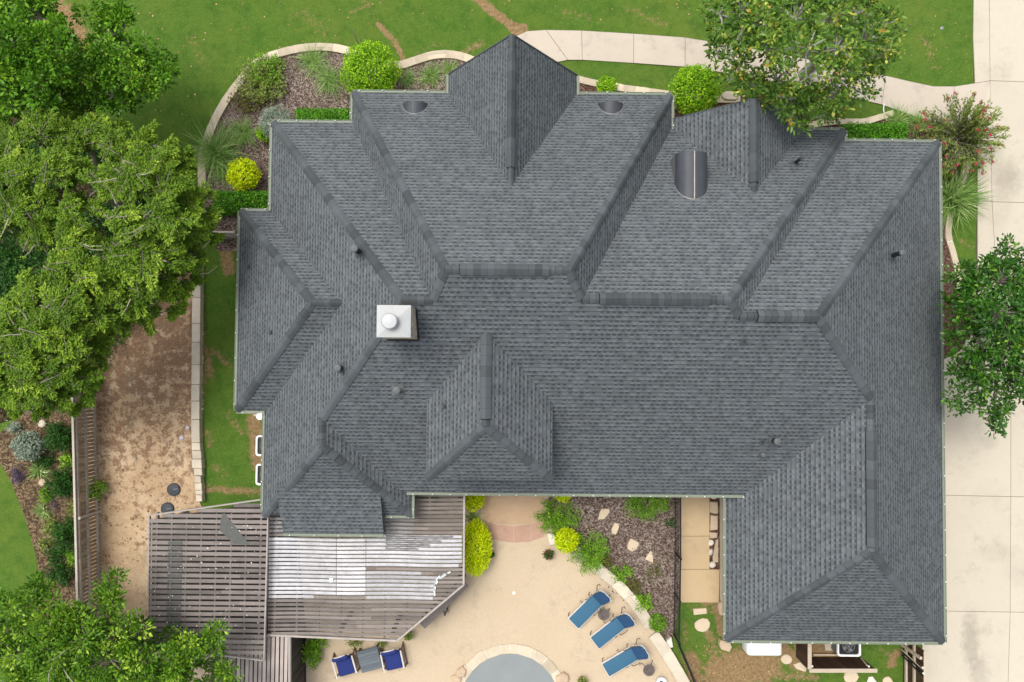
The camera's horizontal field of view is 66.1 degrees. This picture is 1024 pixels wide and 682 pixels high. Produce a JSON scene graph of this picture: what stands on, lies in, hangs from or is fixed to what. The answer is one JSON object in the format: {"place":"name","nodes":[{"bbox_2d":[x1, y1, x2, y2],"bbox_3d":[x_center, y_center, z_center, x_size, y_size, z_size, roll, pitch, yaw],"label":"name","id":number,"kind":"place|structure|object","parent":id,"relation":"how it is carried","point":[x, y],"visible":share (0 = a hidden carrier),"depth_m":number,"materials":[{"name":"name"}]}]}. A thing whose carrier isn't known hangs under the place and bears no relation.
{"place":"outdoors","nodes":[
{"label":"outdoors","id":0,"kind":"place"},
{"bbox_2d":[225,113,257,151],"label":"ornamental grass","id":1,"kind":"object","parent":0,"point":[244,130],"depth_m":33.15,"materials":[{"name":"green plant"}]},
{"bbox_2d":[309,59,347,103],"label":"ornamental grass","id":2,"kind":"object","parent":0,"point":[330,80],"depth_m":33.24,"materials":[{"name":"green plant"}]},
{"bbox_2d":[188,496,676,681],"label":"patio","id":3,"kind":"structure","parent":0,"point":[530,612],"depth_m":32.57,"materials":[{"name":"beige concrete"}]},
{"bbox_2d":[147,499,279,660],"bbox_3d":[-11.558,9.065,31.258,4.573,2.890,6.132,0,88,0],"label":"pergola","id":4,"kind":"object","parent":3,"relation":"on","point":[229,530],"visible":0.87,"depth_m":29.85,"materials":[{"name":"grey wood"}]},
{"bbox_2d":[211,618,305,681],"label":"pergola","id":5,"kind":"object","parent":3,"relation":"on","point":[291,654],"visible":0.66,"depth_m":30.16,"materials":[{"name":"grey wood"}]},
{"bbox_2d":[301,638,322,669],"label":"leafy shrub","id":6,"kind":"object","parent":3,"relation":"on","point":[308,647],"visible":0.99,"depth_m":32.02,"materials":[{"name":"green plant"}]},
{"bbox_2d":[331,647,360,678],"bbox_3d":[-6.805,13.141,31.991,0.952,1.005,1.003,-16,88,-1],"label":"patio chair","id":7,"kind":"object","parent":3,"relation":"on","point":[345,664],"visible":0.98,"depth_m":31.98,"materials":[{"name":"fabric"}]},
{"bbox_2d":[267,495,464,641],"bbox_3d":[-5.627,8.632,31.443,7.623,2.550,5.821,0,88,0],"label":"pergola","id":8,"kind":"object","parent":3,"relation":"on","point":[346,578],"visible":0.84,"depth_m":30.22,"materials":[{"name":"grey wood"}]},
{"bbox_2d":[357,643,383,672],"bbox_3d":[-5.787,12.960,32.234,0.870,0.568,0.870,-15,88,-1],"label":"patio table","id":9,"kind":"object","parent":3,"relation":"on","point":[369,659],"visible":0.98,"depth_m":31.95,"materials":[{"name":"wood"}]},
{"bbox_2d":[380,642,407,672],"bbox_3d":[-4.856,12.913,31.999,0.952,1.005,1.003,-12,88,0],"label":"patio chair","id":10,"kind":"object","parent":3,"relation":"on","point":[393,658],"visible":1,"depth_m":31.99,"materials":[{"name":"fabric"}]},
{"bbox_2d":[420,574,468,627],"bbox_3d":[-2.751,10.567,32.088,2.442,1.025,0.400,-44,89,-1],"label":"bar counter","id":11,"kind":"object","parent":3,"relation":"on","point":[431,617],"visible":0.5,"depth_m":31.57,"materials":[{"name":"grey wood"}]},
{"bbox_2d":[461,495,485,512],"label":"round shrub","id":12,"kind":"object","parent":3,"relation":"on","point":[477,502],"visible":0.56,"depth_m":31.88,"materials":[{"name":"yellow plant"}]},
{"bbox_2d":[461,643,559,681],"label":"pool coping","id":13,"kind":"object","parent":3,"relation":"on","point":[539,657],"visible":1,"depth_m":32.47,"materials":[{"name":"beige stone"}]},
{"bbox_2d":[483,521,543,542],"bbox_3d":[0.077,7.907,32.709,2.542,0.050,0.946,0,88,0],"label":"entry step","id":14,"kind":"object","parent":3,"relation":"on","point":[524,533],"visible":0.89,"depth_m":32.68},
{"bbox_2d":[568,584,611,628],"bbox_3d":[3.174,10.919,32.125,1.890,0.907,0.824,-44,89,-1],"label":"sun lounger","id":15,"kind":"object","parent":3,"relation":"on","point":[585,611],"visible":1,"depth_m":32.17,"materials":[{"name":"fabric"}]},
{"bbox_2d":[562,540,652,628],"bbox_3d":[4.044,9.961,32.518,4.966,0.309,0.763,44,89,1],"label":"stone border","id":16,"kind":"object","parent":3,"relation":"on","point":[622,589],"visible":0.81,"depth_m":32.36,"materials":[{"name":"stone"}]},
{"bbox_2d":[590,607,636,648],"bbox_3d":[4.111,11.786,32.095,1.890,0.907,0.824,-38,88,-1],"label":"sun lounger","id":17,"kind":"object","parent":3,"relation":"on","point":[607,632],"visible":1,"depth_m":32.14,"materials":[{"name":"fabric"}]},
{"bbox_2d":[602,638,649,676],"bbox_3d":[4.622,12.987,32.053,1.890,0.907,0.824,-30,88,-1],"label":"sun lounger","id":18,"kind":"object","parent":3,"relation":"on","point":[621,660],"visible":1,"depth_m":32.10,"materials":[{"name":"fabric"}]},
{"bbox_2d":[649,632,689,681],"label":"stone border","id":19,"kind":"object","parent":3,"relation":"on","point":[661,645],"visible":0.99,"depth_m":32.26,"materials":[{"name":"stone"}]},
{"bbox_2d":[0,0,976,681],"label":"lawn","id":20,"kind":"structure","parent":0,"point":[204,42],"depth_m":33.45,"materials":[{"name":"green plant"}]},
{"bbox_2d":[0,401,86,651],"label":"flower bed","id":21,"kind":"object","parent":20,"relation":"on","point":[25,492],"visible":0.38,"depth_m":32.79,"materials":[{"name":"soil"}]},
{"bbox_2d":[8,464,25,484],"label":"purple plant","id":22,"kind":"object","parent":21,"relation":"on","point":[15,471],"visible":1,"depth_m":32.60,"materials":[{"name":"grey plant"}]},
{"bbox_2d":[8,430,45,461],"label":"round shrub","id":23,"kind":"object","parent":21,"relation":"on","point":[36,449],"visible":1,"depth_m":32.10,"materials":[{"name":"grey plant"}]},
{"bbox_2d":[25,461,49,480],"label":"yucca plant","id":24,"kind":"object","parent":21,"relation":"on","point":[37,471],"visible":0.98,"depth_m":32.70,"materials":[{"name":"green plant"}]},
{"bbox_2d":[28,502,53,522],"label":"yucca plant","id":25,"kind":"object","parent":21,"relation":"on","point":[44,513],"visible":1,"depth_m":32.67,"materials":[{"name":"green plant"}]},
{"bbox_2d":[35,485,51,504],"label":"leafy shrub","id":26,"kind":"object","parent":21,"relation":"on","point":[47,496],"visible":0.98,"depth_m":32.51,"materials":[{"name":"green plant"}]},
{"bbox_2d":[31,452,56,470],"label":"leafy shrub","id":27,"kind":"object","parent":21,"relation":"on","point":[44,460],"visible":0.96,"depth_m":32.61,"materials":[{"name":"green plant"}]},
{"bbox_2d":[37,536,52,554],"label":"leafy shrub","id":28,"kind":"object","parent":21,"relation":"on","point":[44,545],"visible":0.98,"depth_m":32.49,"materials":[{"name":"green plant"}]},
{"bbox_2d":[38,515,59,534],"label":"leafy shrub","id":29,"kind":"object","parent":21,"relation":"on","point":[48,527],"visible":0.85,"depth_m":32.49,"materials":[{"name":"green plant"}]},
{"bbox_2d":[40,420,71,453],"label":"leafy shrub","id":30,"kind":"object","parent":21,"relation":"on","point":[58,437],"visible":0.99,"depth_m":32.32,"materials":[{"name":"green plant"}]},
{"bbox_2d":[43,545,69,564],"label":"leafy shrub","id":31,"kind":"object","parent":21,"relation":"on","point":[53,553],"visible":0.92,"depth_m":32.39,"materials":[{"name":"green plant"}]},
{"bbox_2d":[43,467,72,502],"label":"leafy shrub","id":32,"kind":"object","parent":21,"relation":"on","point":[62,484],"visible":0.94,"depth_m":32.26,"materials":[{"name":"green plant"}]},
{"bbox_2d":[44,557,73,589],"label":"leafy shrub","id":33,"kind":"object","parent":21,"relation":"on","point":[59,574],"visible":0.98,"depth_m":32.33,"materials":[{"name":"green plant"}]},
{"bbox_2d":[49,515,73,553],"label":"leafy shrub","id":34,"kind":"object","parent":21,"relation":"on","point":[65,534],"visible":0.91,"depth_m":32.16,"materials":[{"name":"green plant"}]},
{"bbox_2d":[57,450,71,469],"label":"leafy shrub","id":35,"kind":"object","parent":21,"relation":"on","point":[63,458],"visible":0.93,"depth_m":32.53,"materials":[{"name":"green plant"}]},
{"bbox_2d":[65,545,86,569],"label":"leafy shrub","id":36,"kind":"object","parent":21,"relation":"on","point":[71,556],"visible":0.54,"depth_m":32.29,"materials":[{"name":"green plant"}]},
{"bbox_2d":[0,107,198,422],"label":"flower bed","id":37,"kind":"object","parent":20,"relation":"on","point":[3,412],"visible":0.07,"depth_m":33.22,"materials":[{"name":"brown soil"}]},
{"bbox_2d":[0,222,46,298],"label":"oak tree","id":38,"kind":"object","parent":37,"relation":"on","point":[10,265],"visible":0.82,"depth_m":28.34,"materials":[{"name":"green plant"}]},
{"bbox_2d":[0,105,120,423],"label":"elm tree","id":39,"kind":"object","parent":37,"relation":"on","point":[51,313],"visible":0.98,"depth_m":26.18,"materials":[{"name":"green plant"}]},
{"bbox_2d":[1,118,198,409],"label":"undergrowth","id":40,"kind":"object","parent":37,"relation":"on","point":[109,205],"visible":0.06,"depth_m":32.67,"materials":[{"name":"green plant"}]},
{"bbox_2d":[55,109,225,342],"bbox_3d":[-12.914,-4.720,28.923,5.513,8.734,8.807,-21,88,-1],"label":"elm tree","id":41,"kind":"object","parent":37,"relation":"on","point":[131,267],"visible":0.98,"depth_m":26.25,"materials":[{"name":"green plant"}]},
{"bbox_2d":[51,0,182,117],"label":"oak tree","id":42,"kind":"object","parent":20,"relation":"on","point":[105,73],"visible":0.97,"depth_m":28.10,"materials":[{"name":"green plant"}]},
{"bbox_2d":[83,272,200,664],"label":"dirt yard","id":43,"kind":"structure","parent":20,"relation":"on","point":[116,463],"depth_m":32.86,"materials":[{"name":"brown soil"}]},
{"bbox_2d":[71,390,102,679],"bbox_3d":[-17.129,7.421,31.862,0.208,1.798,11.986,-3,88,0],"label":"wooden fence","id":44,"kind":"object","parent":43,"relation":"on","point":[79,537],"visible":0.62,"depth_m":31.73,"materials":[{"name":"brown wood"}]},
{"bbox_2d":[83,477,109,500],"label":"leafy shrub","id":45,"kind":"object","parent":43,"relation":"on","point":[100,487],"visible":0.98,"depth_m":32.30,"materials":[{"name":"green plant"}]},
{"bbox_2d":[99,327,191,564],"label":"fallen leaves","id":46,"kind":"object","parent":43,"relation":"on","point":[135,430],"visible":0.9,"depth_m":32.85,"materials":[{"name":"brown plant"}]},
{"bbox_2d":[167,483,180,495],"bbox_3d":[-14.083,6.182,32.737,0.540,0.115,0.540,0,88,0],"label":"access lid","id":47,"kind":"object","parent":43,"relation":"on","point":[173,489],"visible":1,"depth_m":32.71,"materials":[{"name":"grey plastic"}]},
{"bbox_2d":[191,267,205,500],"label":"retaining wall","id":48,"kind":"structure","parent":20,"relation":"on","point":[198,458],"depth_m":32.64,"materials":[{"name":"stone"}]},
{"bbox_2d":[151,507,305,681],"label":"deck","id":49,"kind":"structure","parent":20,"relation":"on","point":[264,562],"depth_m":32.62,"materials":[{"name":"grey wood"}]},
{"bbox_2d":[204,51,464,250],"bbox_3d":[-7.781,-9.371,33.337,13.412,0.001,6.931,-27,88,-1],"label":"flower bed","id":50,"kind":"object","parent":20,"relation":"on","point":[227,223],"visible":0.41,"depth_m":33.37,"materials":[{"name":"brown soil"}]},
{"bbox_2d":[179,111,262,188],"bbox_3d":[-12.460,-7.903,32.699,3.698,1.214,3.436,24,88,1],"label":"yucca plant","id":51,"kind":"object","parent":50,"relation":"on","point":[217,149],"visible":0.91,"depth_m":32.97,"materials":[{"name":"green plant"}]},
{"bbox_2d":[204,156,237,187],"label":"ornamental grass","id":52,"kind":"object","parent":50,"relation":"on","point":[219,173],"depth_m":33.08,"materials":[{"name":"green plant"}]},
{"bbox_2d":[211,189,267,216],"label":"clipped hedge","id":53,"kind":"object","parent":50,"relation":"on","point":[245,196],"visible":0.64,"depth_m":32.35,"materials":[{"name":"green plant"}]},
{"bbox_2d":[225,157,261,191],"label":"round shrub","id":54,"kind":"object","parent":50,"relation":"on","point":[235,172],"visible":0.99,"depth_m":32.29,"materials":[{"name":"yellow plant"}]},
{"bbox_2d":[226,87,264,112],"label":"spreading shrub","id":55,"kind":"object","parent":50,"relation":"on","point":[245,106],"visible":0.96,"depth_m":33.08,"materials":[{"name":"green plant"}]},
{"bbox_2d":[232,53,287,104],"bbox_3d":[-10.585,-11.006,32.963,2.442,0.904,2.227,0,88,0],"label":"spreading shrub","id":56,"kind":"object","parent":50,"relation":"on","point":[253,84],"visible":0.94,"depth_m":32.96,"materials":[{"name":"green plant"}]},
{"bbox_2d":[247,49,285,88],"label":"spreading shrub","id":57,"kind":"object","parent":50,"relation":"on","point":[272,63],"visible":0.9,"depth_m":32.91,"materials":[{"name":"green plant"}]},
{"bbox_2d":[257,104,293,136],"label":"round shrub","id":58,"kind":"object","parent":50,"relation":"on","point":[271,113],"visible":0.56,"depth_m":32.17,"materials":[{"name":"grey plant"}]},
{"bbox_2d":[293,39,331,84],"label":"ornamental grass","id":59,"kind":"object","parent":50,"relation":"on","point":[314,63],"depth_m":33.28,"materials":[{"name":"green plant"}]},
{"bbox_2d":[294,106,349,119],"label":"clipped hedge","id":60,"kind":"object","parent":50,"relation":"on","point":[324,113],"visible":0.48,"depth_m":32.46,"materials":[{"name":"green plant"}]},
{"bbox_2d":[197,43,473,187],"bbox_3d":[-7.945,-10.928,33.346,13.260,0.111,4.325,-23,88,-1],"label":"stone border","id":61,"kind":"object","parent":50,"relation":"on","point":[223,104],"visible":0.73,"depth_m":33.34,"materials":[{"name":"beige stone"}]},
{"bbox_2d":[339,38,402,93],"bbox_3d":[-5.746,-10.949,32.133,2.661,2.640,2.562,0,88,0],"label":"round shrub","id":62,"kind":"object","parent":50,"relation":"on","point":[360,58],"visible":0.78,"depth_m":31.51,"materials":[{"name":"green plant"}]},
{"bbox_2d":[397,68,419,89],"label":"ornamental grass","id":63,"kind":"object","parent":50,"relation":"on","point":[408,79],"depth_m":33.31,"materials":[{"name":"green plant"}]},
{"bbox_2d":[416,61,444,89],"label":"ornamental grass","id":64,"kind":"object","parent":50,"relation":"on","point":[429,75],"depth_m":33.32,"materials":[{"name":"green plant"}]},
{"bbox_2d":[459,517,493,577],"bbox_3d":[-1.492,8.380,32.051,1.534,1.455,2.461,0,88,0],"label":"round shrub","id":65,"kind":"object","parent":20,"relation":"on","point":[480,534],"visible":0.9,"depth_m":31.70,"materials":[{"name":"yellow plant"}]},
{"bbox_2d":[233,34,946,644],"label":"house","id":66,"kind":"structure","parent":20,"relation":"on","point":[511,264],"depth_m":27.27,"materials":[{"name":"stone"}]},
{"bbox_2d":[549,496,678,638],"bbox_3d":[4.191,9.235,32.673,5.513,0.050,6.710,0,88,0],"label":"flower bed","id":67,"kind":"object","parent":20,"relation":"on","point":[622,544],"visible":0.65,"depth_m":32.68,"materials":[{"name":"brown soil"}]},
{"bbox_2d":[533,496,582,537],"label":"leafy shrub","id":68,"kind":"object","parent":67,"relation":"on","point":[554,520],"visible":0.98,"depth_m":32.37,"materials":[{"name":"green plant"}]},
{"bbox_2d":[553,527,579,553],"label":"round shrub","id":69,"kind":"object","parent":67,"relation":"on","point":[559,543],"visible":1,"depth_m":31.87,"materials":[{"name":"yellow plant"}]},
{"bbox_2d":[567,528,613,575],"bbox_3d":[3.171,8.677,32.215,1.962,1.023,1.990,0,88,0],"label":"leafy shrub","id":70,"kind":"object","parent":67,"relation":"on","point":[597,553],"visible":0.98,"depth_m":32.21,"materials":[{"name":"green plant"}]},
{"bbox_2d":[609,564,634,583],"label":"leafy shrub","id":71,"kind":"object","parent":67,"relation":"on","point":[624,572],"visible":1,"depth_m":32.37,"materials":[{"name":"green plant"}]},
{"bbox_2d":[625,576,644,595],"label":"leafy shrub","id":72,"kind":"object","parent":67,"relation":"on","point":[634,588],"visible":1,"depth_m":32.34,"materials":[{"name":"green plant"}]},
{"bbox_2d":[635,592,652,612],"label":"leafy shrub","id":73,"kind":"object","parent":67,"relation":"on","point":[642,600],"visible":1,"depth_m":32.30,"materials":[{"name":"green plant"}]},
{"bbox_2d":[623,497,673,523],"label":"leafy shrub","id":74,"kind":"object","parent":67,"relation":"on","point":[641,512],"visible":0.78,"depth_m":32.43,"materials":[{"name":"green plant"}]},
{"bbox_2d":[648,613,666,632],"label":"round shrub","id":75,"kind":"object","parent":67,"relation":"on","point":[656,624],"visible":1,"depth_m":32.03,"materials":[{"name":"green plant"}]},
{"bbox_2d":[579,76,739,102],"bbox_3d":[6.000,-10.626,33.336,7.395,0.110,0.483,8,88,0],"label":"stone border","id":76,"kind":"object","parent":20,"relation":"on","point":[592,83],"visible":0.42,"depth_m":33.29,"materials":[{"name":"beige stone"}]},
{"bbox_2d":[673,497,695,681],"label":"metal fence","id":77,"kind":"object","parent":20,"relation":"on","point":[678,597],"visible":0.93,"depth_m":31.88,"materials":[{"name":"black metal"}]},
{"bbox_2d":[695,618,709,631],"bbox_3d":[7.885,11.763,32.579,0.643,0.060,0.573,0,88,0],"label":"stepping stone","id":78,"kind":"object","parent":20,"relation":"on","point":[702,624],"visible":1,"depth_m":32.55,"materials":[{"name":"beige stone"}]},
{"bbox_2d":[690,645,809,681],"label":"fallen leaves","id":79,"kind":"object","parent":20,"relation":"on","point":[735,667],"visible":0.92,"depth_m":32.52,"materials":[{"name":"brown plant"}]},
{"bbox_2d":[518,30,989,123],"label":"walkway","id":80,"kind":"structure","parent":20,"relation":"on","point":[629,48],"depth_m":33.40,"materials":[{"name":"concrete"}]},
{"bbox_2d":[742,643,781,655],"bbox_3d":[10.052,12.097,32.127,1.700,0.880,1.250,0,88,0],"label":"storage tank","id":81,"kind":"object","parent":20,"relation":"on","point":[762,649],"visible":0.21,"depth_m":31.68,"materials":[{"name":"white plastic"}]},
{"bbox_2d":[579,83,972,154],"bbox_3d":[10.961,-9.217,33.332,17.618,0.001,2.694,3,88,0],"label":"flower bed","id":82,"kind":"object","parent":20,"relation":"on","point":[582,87],"visible":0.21,"depth_m":33.34,"materials":[{"name":"brown soil"}]},
{"bbox_2d":[595,75,618,91],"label":"round shrub","id":83,"kind":"object","parent":82,"relation":"on","point":[607,83],"visible":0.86,"depth_m":32.74,"materials":[{"name":"green plant"}]},
{"bbox_2d":[668,63,722,114],"bbox_3d":[7.452,-10.265,32.316,2.239,2.227,2.187,0,88,0],"label":"round shrub","id":84,"kind":"object","parent":82,"relation":"on","point":[687,80],"visible":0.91,"depth_m":31.75,"materials":[{"name":"green plant"}]},
{"bbox_2d":[809,110,893,126],"bbox_3d":[14.387,-9.308,33.300,3.654,0.091,0.448,-8,88,0],"label":"stone border","id":85,"kind":"object","parent":82,"relation":"on","point":[873,119],"visible":0.71,"depth_m":33.26,"materials":[{"name":"beige stone"}]},
{"bbox_2d":[842,121,909,138],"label":"clipped hedge","id":86,"kind":"object","parent":82,"relation":"on","point":[896,129],"visible":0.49,"depth_m":32.54,"materials":[{"name":"green plant"}]},
{"bbox_2d":[914,90,1011,177],"bbox_3d":[18.339,-8.351,32.117,4.088,2.418,3.698,0,88,0],"label":"flowering shrub","id":87,"kind":"object","parent":82,"relation":"on","point":[973,131],"visible":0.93,"depth_m":31.87,"materials":[{"name":"green plant"}]},
{"bbox_2d":[696,0,909,136],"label":"magnolia tree","id":88,"kind":"object","parent":20,"relation":"on","point":[767,39],"visible":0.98,"depth_m":26.96,"materials":[{"name":"green plant"}]},
{"bbox_2d":[824,644,832,650],"bbox_3d":[13.174,12.655,32.548,0.519,0.060,0.311,0,88,0],"label":"concrete pad","id":89,"kind":"object","parent":20,"relation":"on","point":[827,647],"visible":0.38,"depth_m":32.52,"materials":[{"name":"beige concrete"}]},
{"bbox_2d":[831,644,860,656],"bbox_3d":[13.625,12.359,32.178,0.950,0.780,0.800,0,88,0],"label":"air conditioner","id":90,"kind":"object","parent":89,"relation":"on","point":[847,650],"visible":0.52,"depth_m":31.87,"materials":[{"name":"white metal"}]},
{"bbox_2d":[796,644,876,672],"bbox_3d":[13.065,12.356,31.816,2.745,1.515,1.562,0,88,0],"label":"equipment screen","id":91,"kind":"object","parent":20,"relation":"on","point":[811,664],"visible":0.84,"depth_m":31.60,"materials":[{"name":"brown wood"}]},
{"bbox_2d":[900,645,925,681],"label":"wooden fence","id":92,"kind":"object","parent":20,"relation":"on","point":[917,652],"visible":0.84,"depth_m":31.58,"materials":[{"name":"brown wood"}]},
{"bbox_2d":[901,649,924,676],"bbox_3d":[16.066,12.550,31.530,0.345,1.518,1.408,0,88,0],"label":"fence brace","id":93,"kind":"object","parent":92,"relation":"attached to","point":[914,663],"visible":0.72,"depth_m":31.50,"materials":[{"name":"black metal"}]},
{"bbox_2d":[944,161,971,285],"bbox_3d":[18.710,-4.925,33.138,0.913,0.107,5.437,5,88,0],"label":"stone border","id":94,"kind":"object","parent":20,"relation":"on","point":[950,244],"visible":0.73,"depth_m":33.08,"materials":[{"name":"beige stone"}]},
{"bbox_2d":[942,148,975,358],"bbox_3d":[18.429,-3.101,33.116,2.411,0.001,10.223,0,88,0],"label":"flower bed","id":95,"kind":"object","parent":20,"relation":"on","point":[946,262],"visible":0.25,"depth_m":33.09,"materials":[{"name":"brown soil"}]},
{"bbox_2d":[942,160,996,238],"bbox_3d":[18.572,-5.988,32.564,3.666,1.350,3.760,0,88,0],"label":"yucca plant","id":96,"kind":"object","parent":95,"relation":"on","point":[955,196],"visible":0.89,"depth_m":32.84,"materials":[{"name":"green plant"}]},
{"bbox_2d":[466,653,553,681],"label":"pool water","id":97,"kind":"structure","parent":0,"point":[509,667],"depth_m":32.48,"materials":[{"name":"grey liquid"}]},
{"bbox_2d":[482,497,543,524],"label":"entry path","id":98,"kind":"structure","parent":0,"point":[511,510],"depth_m":32.72,"materials":[{"name":"concrete"}]},
{"bbox_2d":[679,497,718,601],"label":"side path","id":99,"kind":"structure","parent":0,"point":[699,580],"depth_m":32.67,"materials":[{"name":"concrete"}]},
{"bbox_2d":[710,498,719,568],"bbox_3d":[8.431,7.697,32.731,0.418,0.001,3.579,0,88,0],"label":"stone strip bed","id":100,"kind":"object","parent":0,"point":[717,566],"visible":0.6,"depth_m":32.71,"materials":[{"name":"beige stone"}]},
{"bbox_2d":[877,99,920,129],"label":"ornamental grass","id":101,"kind":"object","parent":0,"point":[898,118],"depth_m":33.18,"materials":[{"name":"green plant"}]},
{"bbox_2d":[902,102,928,137],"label":"ornamental grass","id":102,"kind":"object","parent":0,"point":[916,122],"depth_m":33.24,"materials":[{"name":"green plant"}]},
{"bbox_2d":[922,0,1023,681],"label":"driveway","id":103,"kind":"structure","parent":0,"point":[985,544],"depth_m":32.77,"materials":[{"name":"concrete"}]},
{"label":"ground","id":104,"kind":"structure","parent":0,"visible":0},
{"bbox_2d":[0,0,95,127],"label":"oak tree","id":105,"kind":"object","parent":104,"relation":"on","point":[24,21],"visible":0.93,"depth_m":26.50,"materials":[{"name":"green plant"}]},
{"bbox_2d":[0,565,244,681],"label":"young oak tree","id":106,"kind":"object","parent":104,"relation":"on","point":[73,629],"visible":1,"depth_m":27.19,"materials":[{"name":"green plant"}]},
{"bbox_2d":[935,232,1023,439],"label":"magnolia tree","id":107,"kind":"object","parent":104,"relation":"on","point":[995,325],"visible":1,"depth_m":26.92,"materials":[{"name":"green plant"}]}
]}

